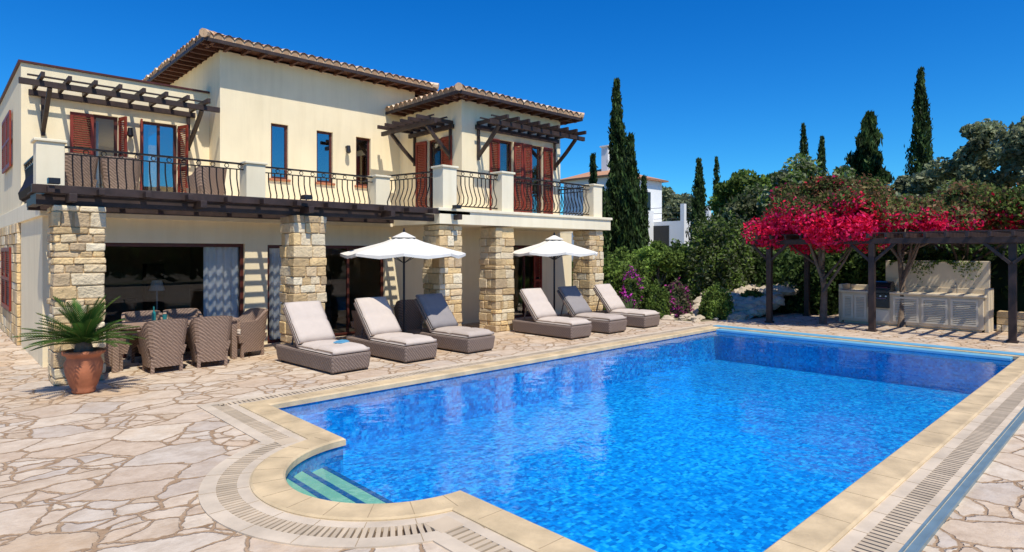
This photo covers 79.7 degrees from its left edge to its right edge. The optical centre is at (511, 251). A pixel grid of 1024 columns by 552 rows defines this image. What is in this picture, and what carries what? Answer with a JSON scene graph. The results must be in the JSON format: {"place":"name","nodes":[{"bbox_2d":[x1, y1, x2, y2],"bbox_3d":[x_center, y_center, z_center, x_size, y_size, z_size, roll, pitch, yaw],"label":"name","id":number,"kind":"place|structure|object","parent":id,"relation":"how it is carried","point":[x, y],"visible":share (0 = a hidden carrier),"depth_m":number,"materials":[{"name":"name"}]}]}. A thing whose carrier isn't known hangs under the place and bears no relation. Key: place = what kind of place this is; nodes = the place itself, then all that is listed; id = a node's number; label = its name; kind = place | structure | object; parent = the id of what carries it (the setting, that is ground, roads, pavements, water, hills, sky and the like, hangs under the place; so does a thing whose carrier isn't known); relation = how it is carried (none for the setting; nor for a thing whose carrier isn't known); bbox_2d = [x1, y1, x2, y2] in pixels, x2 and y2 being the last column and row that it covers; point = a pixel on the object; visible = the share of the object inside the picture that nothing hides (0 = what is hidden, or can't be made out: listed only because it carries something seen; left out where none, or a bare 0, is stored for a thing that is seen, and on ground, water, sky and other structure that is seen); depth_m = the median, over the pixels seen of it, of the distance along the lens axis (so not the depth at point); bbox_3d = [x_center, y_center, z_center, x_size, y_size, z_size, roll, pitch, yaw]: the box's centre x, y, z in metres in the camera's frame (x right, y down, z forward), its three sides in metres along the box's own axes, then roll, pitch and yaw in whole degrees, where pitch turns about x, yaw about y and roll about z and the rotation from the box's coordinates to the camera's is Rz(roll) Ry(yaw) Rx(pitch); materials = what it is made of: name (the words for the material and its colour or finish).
{"place":"outdoors","nodes":[
{"label":"outdoors","id":0,"kind":"place"},
{"bbox_2d":[0,313,1023,551],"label":"stone patio","id":1,"kind":"structure","parent":0,"point":[129,457],"depth_m":6.27,"materials":[{"name":"beige stone"}]},
{"bbox_2d":[13,295,145,393],"bbox_3d":[-6.074,1.307,8.727,1.618,1.377,1.435,0,0,-44],"label":"potted cycad","id":2,"kind":"object","parent":1,"relation":"on","point":[83,365],"visible":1,"depth_m":8.58,"materials":[{"name":"plant"}]},
{"bbox_2d":[104,330,129,370],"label":"wicker armchair","id":3,"kind":"object","parent":1,"relation":"on","point":[123,348],"visible":0.23,"depth_m":10.22,"materials":[{"name":"brown wicker"}]},
{"bbox_2d":[121,310,162,362],"bbox_3d":[-6.826,1.557,11.390,0.684,0.886,0.654,0,0,-41],"label":"wicker armchair","id":4,"kind":"object","parent":1,"relation":"on","point":[143,315],"visible":0.25,"depth_m":11.47,"materials":[{"name":"brown wicker"}]},
{"bbox_2d":[137,319,187,373],"bbox_3d":[-5.879,1.557,10.336,0.654,0.886,0.684,0,0,44],"label":"wicker armchair","id":5,"kind":"object","parent":1,"relation":"on","point":[162,344],"visible":1,"depth_m":10.11,"materials":[{"name":"brown wicker"}]},
{"bbox_2d":[105,306,240,372],"bbox_3d":[-6.141,1.484,11.105,2.100,1.031,0.840,0,0,-44],"label":"dining table","id":6,"kind":"object","parent":1,"relation":"on","point":[115,354],"visible":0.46,"depth_m":10.86,"materials":[{"name":"brown wicker"}]},
{"bbox_2d":[163,308,202,347],"bbox_3d":[-6.319,1.557,11.872,0.654,0.886,0.684,0,0,43],"label":"wicker armchair","id":7,"kind":"object","parent":1,"relation":"on","point":[182,313],"visible":0.14,"depth_m":12.08,"materials":[{"name":"brown wicker"}]},
{"bbox_2d":[187,316,232,368],"bbox_3d":[-5.344,1.557,10.845,0.684,0.886,0.654,0,0,-39],"label":"wicker armchair","id":8,"kind":"object","parent":1,"relation":"on","point":[208,340],"visible":0.99,"depth_m":10.61,"materials":[{"name":"brown wicker"}]},
{"bbox_2d":[228,308,267,357],"bbox_3d":[-5.141,1.557,11.878,0.684,0.886,0.654,0,0,36],"label":"wicker armchair","id":9,"kind":"object","parent":1,"relation":"on","point":[251,332],"visible":0.86,"depth_m":11.76,"materials":[{"name":"brown wicker"}]},
{"bbox_2d":[0,28,611,385],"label":"stone and stucco villa","id":10,"kind":"object","parent":1,"relation":"on","point":[325,163],"visible":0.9,"depth_m":15.24,"materials":[{"name":"paint"}]},
{"bbox_2d":[65,152,98,186],"bbox_3d":[-8.327,-1.393,11.666,0.654,0.886,0.684,0,0,29],"label":"wicker armchair","id":11,"kind":"object","parent":10,"relation":"on","point":[77,170],"visible":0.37,"depth_m":11.49,"materials":[{"name":"brown wicker"}]},
{"bbox_2d":[100,156,140,189],"bbox_3d":[-7.717,-1.393,12.107,0.684,0.886,0.654,0,0,-32],"label":"wicker armchair","id":12,"kind":"object","parent":10,"relation":"on","point":[121,172],"visible":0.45,"depth_m":11.86,"materials":[{"name":"brown wicker"}]},
{"bbox_2d":[186,166,226,194],"bbox_3d":[-6.657,-1.393,13.391,0.654,0.886,0.684,0,0,35],"label":"wicker armchair","id":13,"kind":"object","parent":10,"relation":"on","point":[206,180],"visible":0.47,"depth_m":13.15,"materials":[{"name":"brown wicker"}]},
{"bbox_2d":[94,115,540,357],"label":"window frames","id":14,"kind":"structure","parent":10,"relation":"in","point":[157,125],"depth_m":14.86,"materials":[{"name":"brown wood"}]},
{"bbox_2d":[276,300,370,374],"bbox_3d":[-3.358,1.454,10.819,1.962,1.092,0.754,0,0,43],"label":"sun lounger","id":15,"kind":"object","parent":1,"relation":"on","point":[313,345],"visible":0.98,"depth_m":10.70,"materials":[{"name":"beige fabric"}]},
{"bbox_2d":[333,340,348,343],"bbox_3d":[-2.947,1.548,10.604,0.160,0.035,0.220,0,0,24],"label":"book","id":16,"kind":"object","parent":15,"relation":"on","point":[341,341],"visible":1,"depth_m":10.56,"materials":[{"name":"blue paper"}]},
{"bbox_2d":[350,311,366,335],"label":"wicker armchair","id":17,"kind":"object","parent":1,"relation":"on","point":[356,324],"visible":0.09,"depth_m":13.70,"materials":[{"name":"brown wicker"}]},
{"bbox_2d":[346,296,437,363],"bbox_3d":[-2.340,1.454,11.824,1.963,1.092,0.754,0,0,44],"label":"sun lounger","id":18,"kind":"object","parent":1,"relation":"on","point":[386,337],"visible":0.98,"depth_m":11.64,"materials":[{"name":"beige fabric"}]},
{"bbox_2d":[340,228,465,332],"bbox_3d":[-2.288,0.745,13.002,2.421,2.510,2.421,0,0,12],"label":"patio umbrella","id":19,"kind":"object","parent":1,"relation":"on","point":[403,243],"visible":0.84,"depth_m":12.38,"materials":[{"name":"fabric"}]},
{"bbox_2d":[393,299,421,332],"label":"wicker armchair","id":20,"kind":"object","parent":1,"relation":"on","point":[413,318],"visible":0.55,"depth_m":14.35,"materials":[{"name":"brown wicker"}]},
{"bbox_2d":[407,293,494,353],"bbox_3d":[-1.306,1.454,12.840,1.962,1.092,0.754,0,0,43],"label":"sun lounger","id":21,"kind":"object","parent":1,"relation":"on","point":[445,330],"visible":0.99,"depth_m":12.61,"materials":[{"name":"beige fabric"}]},
{"bbox_2d":[512,288,591,339],"bbox_3d":[0.937,1.454,14.805,0.754,1.092,1.963,0,0,-44],"label":"sun lounger","id":22,"kind":"object","parent":1,"relation":"on","point":[545,319],"visible":1,"depth_m":14.68,"materials":[{"name":"beige fabric"}]},
{"bbox_2d":[513,232,597,310],"bbox_3d":[1.118,0.735,16.240,2.217,2.530,2.217,0,0,12],"label":"patio umbrella","id":23,"kind":"object","parent":1,"relation":"on","point":[554,245],"visible":0.82,"depth_m":15.68,"materials":[{"name":"fabric"}]},
{"bbox_2d":[557,286,626,333],"bbox_3d":[1.933,1.454,15.761,0.754,1.092,1.962,0,0,-45],"label":"sun lounger","id":24,"kind":"object","parent":1,"relation":"on","point":[574,302],"visible":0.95,"depth_m":15.59,"materials":[{"name":"beige fabric"}]},
{"bbox_2d":[197,324,1023,551],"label":"swimming pool","id":25,"kind":"structure","parent":1,"relation":"in","point":[711,438],"depth_m":8.20,"materials":[{"name":"blue liquid"}]},
{"bbox_2d":[592,284,659,328],"bbox_3d":[3.022,1.454,16.866,0.754,1.092,1.962,0,0,-45],"label":"sun lounger","id":26,"kind":"object","parent":1,"relation":"on","point":[609,299],"visible":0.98,"depth_m":16.68,"materials":[{"name":"beige fabric"}]},
{"bbox_2d":[751,229,1023,343],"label":"garden pergola","id":27,"kind":"object","parent":1,"relation":"on","point":[1012,239],"visible":0.83,"depth_m":15.18,"materials":[{"name":"brown wood"}]},
{"bbox_2d":[839,260,993,332],"bbox_3d":[10.770,1.102,16.558,1.072,1.797,3.440,0,0,-44],"label":"outdoor kitchen","id":28,"kind":"object","parent":1,"relation":"on","point":[953,295],"visible":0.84,"depth_m":16.17,"materials":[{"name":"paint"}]},
{"bbox_2d":[843,294,977,326],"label":"louvre doors","id":29,"kind":"structure","parent":28,"relation":"in","point":[881,315],"depth_m":15.98,"materials":[{"name":"beige wood"}]},
{"bbox_2d":[898,407,1023,551],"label":"drainage channel","id":30,"kind":"object","parent":1,"relation":"on","point":[921,541],"depth_m":5.04,"materials":[{"name":"grey metal"}]},
{"bbox_2d":[997,310,1023,332],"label":"stone wall","id":31,"kind":"structure","parent":1,"relation":"on","point":[1002,320],"depth_m":15.33,"materials":[{"name":"stone"}]},
{"bbox_2d":[0,0,1023,214],"label":"sky","id":32,"kind":"structure","parent":0,"point":[736,82],"materials":[{"name":"blue"}]},
{"bbox_2d":[660,311,996,324],"bbox_3d":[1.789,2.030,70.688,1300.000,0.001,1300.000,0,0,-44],"label":"ground","id":33,"kind":"structure","parent":0,"point":[774,313],"depth_m":18.98,"materials":[{"name":"beige stone"}]},
{"bbox_2d":[588,152,597,183],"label":"cypress tree","id":34,"kind":"object","parent":33,"relation":"on","point":[593,178],"visible":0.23,"depth_m":29.89,"materials":[{"name":"green plant"}]},
{"bbox_2d":[602,189,615,257],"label":"cypress tree","id":35,"kind":"object","parent":33,"relation":"on","point":[607,239],"visible":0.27,"depth_m":26.44,"materials":[{"name":"green plant"}]},
{"bbox_2d":[603,77,627,252],"bbox_3d":[4.870,-2.935,28.042,1.705,10.102,1.462,0,0,-4],"label":"cypress tree","id":36,"kind":"object","parent":33,"relation":"on","point":[616,149],"visible":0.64,"depth_m":27.79,"materials":[{"name":"green plant"}]},
{"bbox_2d":[602,255,629,310],"bbox_3d":[3.270,1.091,20.091,1.672,1.958,1.699,0,0,-44],"label":"shrub","id":37,"kind":"object","parent":33,"relation":"on","point":[613,271],"visible":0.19,"depth_m":19.74,"materials":[{"name":"green plant"}]},
{"bbox_2d":[602,242,651,294],"bbox_3d":[3.788,0.871,21.870,2.456,2.422,2.484,0,0,-44],"label":"shrub","id":38,"kind":"object","parent":33,"relation":"on","point":[625,260],"visible":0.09,"depth_m":21.58,"materials":[{"name":"green plant"}]},
{"bbox_2d":[614,264,646,309],"bbox_3d":[3.761,1.225,19.465,1.261,1.681,1.257,0,0,-44],"label":"flowering shrub","id":39,"kind":"object","parent":33,"relation":"on","point":[630,285],"visible":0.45,"depth_m":19.15,"materials":[{"name":"purple plant"}]},
{"bbox_2d":[616,132,645,259],"bbox_3d":[5.027,-1.532,26.038,1.350,7.164,1.462,0,0,4],"label":"cypress tree","id":40,"kind":"object","parent":33,"relation":"on","point":[631,235],"visible":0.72,"depth_m":25.82,"materials":[{"name":"green plant"}]},
{"bbox_2d":[621,295,641,308],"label":"agave plant","id":41,"kind":"object","parent":33,"relation":"on","point":[629,305],"visible":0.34,"depth_m":18.71,"materials":[{"name":"green plant"}]},
{"bbox_2d":[564,145,710,259],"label":"walls","id":42,"kind":"structure","parent":33,"relation":"on","point":[677,229],"depth_m":46.23,"materials":[{"name":"white paint"}]},
{"bbox_2d":[560,169,668,182],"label":"tiled roof","id":43,"kind":"structure","parent":42,"relation":"attached to","point":[600,173],"depth_m":46.91,"materials":[{"name":"tile"}]},
{"bbox_2d":[647,192,690,245],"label":"windows","id":44,"kind":"structure","parent":42,"relation":"attached to","point":[661,233],"depth_m":44.61,"materials":[{"name":"black glass"}]},
{"bbox_2d":[640,175,651,246],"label":"cypress tree","id":45,"kind":"object","parent":33,"relation":"on","point":[644,192],"visible":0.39,"depth_m":29.86,"materials":[{"name":"green plant"}]},
{"bbox_2d":[638,279,670,317],"bbox_3d":[4.433,1.442,19.065,1.084,1.222,1.076,0,0,-44],"label":"shrub","id":46,"kind":"object","parent":33,"relation":"on","point":[655,298],"visible":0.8,"depth_m":18.79,"materials":[{"name":"green plant"}]},
{"bbox_2d":[632,240,684,285],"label":"leafy tree","id":47,"kind":"object","parent":33,"relation":"on","point":[655,255],"visible":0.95,"depth_m":22.09,"materials":[{"name":"green plant"}]},
{"bbox_2d":[649,238,690,292],"bbox_3d":[7.199,0.769,25.172,2.914,2.686,2.964,0,0,-44],"label":"clipped hedge","id":48,"kind":"object","parent":33,"relation":"on","point":[679,271],"visible":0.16,"depth_m":24.52,"materials":[{"name":"green plant"}]},
{"bbox_2d":[664,277,694,317],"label":"flowering shrub","id":49,"kind":"object","parent":33,"relation":"on","point":[680,303],"visible":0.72,"depth_m":18.95,"materials":[{"name":"purple plant"}]},
{"bbox_2d":[662,185,711,221],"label":"leafy tree","id":50,"kind":"object","parent":33,"relation":"on","point":[672,198],"visible":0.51,"depth_m":53.90,"materials":[{"name":"green plant"}]},
{"bbox_2d":[685,157,708,241],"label":"cypress tree","id":51,"kind":"object","parent":33,"relation":"on","point":[698,203],"visible":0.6,"depth_m":37.89,"materials":[{"name":"green plant"}]},
{"bbox_2d":[697,281,734,319],"bbox_3d":[6.197,1.467,18.669,1.121,1.166,1.122,0,0,-44],"label":"round bush","id":52,"kind":"object","parent":33,"relation":"on","point":[715,302],"visible":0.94,"depth_m":18.39,"materials":[{"name":"green plant"}]},
{"bbox_2d":[712,156,720,221],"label":"cypress tree","id":53,"kind":"object","parent":33,"relation":"on","point":[716,170],"visible":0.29,"depth_m":41.93,"materials":[{"name":"green plant"}]},
{"bbox_2d":[682,209,762,302],"bbox_3d":[7.574,0.265,22.023,2.688,3.633,2.705,0,0,-44],"label":"clipped hedge","id":54,"kind":"object","parent":33,"relation":"on","point":[726,256],"visible":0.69,"depth_m":21.34,"materials":[{"name":"green plant"}]},
{"bbox_2d":[661,277,799,322],"bbox_3d":[6.537,1.570,19.780,6.293,1.376,3.422,0,0,-28],"label":"rockery","id":55,"kind":"object","parent":33,"relation":"on","point":[748,308],"visible":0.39,"depth_m":19.11,"materials":[{"name":"grey stone"}]},
{"bbox_2d":[707,169,770,221],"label":"leafy tree","id":56,"kind":"object","parent":33,"relation":"on","point":[736,183],"visible":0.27,"depth_m":31.00,"materials":[{"name":"green plant"}]},
{"bbox_2d":[717,181,767,250],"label":"olive tree","id":57,"kind":"object","parent":33,"relation":"on","point":[742,204],"visible":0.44,"depth_m":28.16,"materials":[{"name":"green plant"}]},
{"bbox_2d":[740,287,764,315],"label":"shrub","id":58,"kind":"object","parent":33,"relation":"on","point":[755,292],"visible":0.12,"depth_m":19.73,"materials":[{"name":"green plant"}]},
{"bbox_2d":[750,249,842,314],"bbox_3d":[9.882,0.923,21.049,3.163,2.346,3.148,0,0,-44],"label":"clipped hedge","id":59,"kind":"object","parent":33,"relation":"on","point":[788,267],"visible":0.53,"depth_m":20.02,"materials":[{"name":"green plant"}]},
{"bbox_2d":[572,226,1023,285],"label":"garden undergrowth","id":60,"kind":"object","parent":33,"relation":"on","point":[950,250],"visible":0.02,"depth_m":27.56,"materials":[{"name":"green plant"}]},
{"bbox_2d":[799,122,808,162],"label":"cypress tree","id":61,"kind":"object","parent":33,"relation":"on","point":[803,148],"visible":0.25,"depth_m":39.91,"materials":[{"name":"green plant"}]},
{"bbox_2d":[756,153,859,246],"bbox_3d":[12.820,-1.111,26.088,4.627,6.352,4.314,0,0,-44],"label":"olive tree","id":62,"kind":"object","parent":33,"relation":"on","point":[798,173],"visible":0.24,"depth_m":25.46,"materials":[{"name":"green plant"}]},
{"bbox_2d":[740,173,897,323],"bbox_3d":[8.502,-0.044,17.107,3.684,4.209,4.270,0,0,-5],"label":"bougainvillea tree","id":63,"kind":"object","parent":33,"relation":"on","point":[819,207],"visible":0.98,"depth_m":16.08,"materials":[{"name":"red plant"}]},
{"bbox_2d":[816,135,827,176],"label":"cypress tree","id":64,"kind":"object","parent":33,"relation":"on","point":[821,155],"visible":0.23,"depth_m":39.89,"materials":[{"name":"green plant"}]},
{"bbox_2d":[844,110,894,190],"bbox_3d":[20.457,-3.046,35.321,5.451,10.368,5.129,0,0,-44],"label":"pine tree","id":65,"kind":"object","parent":33,"relation":"on","point":[866,157],"visible":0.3,"depth_m":34.61,"materials":[{"name":"green plant"}]},
{"bbox_2d":[797,244,1023,323],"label":"clipped hedge","id":66,"kind":"object","parent":33,"relation":"on","point":[854,269],"visible":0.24,"depth_m":18.21,"materials":[{"name":"green plant"}]},
{"bbox_2d":[903,66,933,176],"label":"cypress tree","id":67,"kind":"object","parent":33,"relation":"on","point":[919,157],"visible":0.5,"depth_m":31.83,"materials":[{"name":"green plant"}]},
{"bbox_2d":[887,170,951,249],"bbox_3d":[18.142,-0.794,26.538,3.660,5.712,4.183,0,0,-18],"label":"olive tree","id":68,"kind":"object","parent":33,"relation":"on","point":[920,183],"visible":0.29,"depth_m":25.59,"materials":[{"name":"green plant"}]},
{"bbox_2d":[856,194,986,326],"bbox_3d":[10.541,0.210,16.204,3.063,3.693,2.635,0,0,1],"label":"bougainvillea tree","id":69,"kind":"object","parent":33,"relation":"on","point":[924,215],"visible":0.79,"depth_m":15.64,"materials":[{"name":"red plant"}]},
{"bbox_2d":[885,178,1003,252],"bbox_3d":[15.072,-0.296,21.806,4.182,4.728,4.447,0,0,4],"label":"olive tree","id":70,"kind":"object","parent":33,"relation":"on","point":[939,187],"visible":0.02,"depth_m":21.81,"materials":[{"name":"green plant"}]},
{"bbox_2d":[892,178,1023,260],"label":"bougainvillea tree","id":71,"kind":"object","parent":33,"relation":"on","point":[961,192],"visible":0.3,"depth_m":17.11,"materials":[{"name":"green plant"}]},
{"bbox_2d":[922,118,1023,255],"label":"olive tree","id":72,"kind":"object","parent":33,"relation":"on","point":[973,159],"visible":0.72,"depth_m":22.86,"materials":[{"name":"green plant"}]},
{"bbox_2d":[981,182,1023,229],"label":"bougainvillea tree","id":73,"kind":"object","parent":33,"relation":"on","point":[1009,203],"visible":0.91,"depth_m":16.28,"materials":[{"name":"green plant"}]},
{"bbox_2d":[995,116,1023,184],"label":"olive tree","id":74,"kind":"object","parent":33,"relation":"on","point":[1014,138],"visible":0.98,"depth_m":20.67,"materials":[{"name":"green plant"}]}
]}

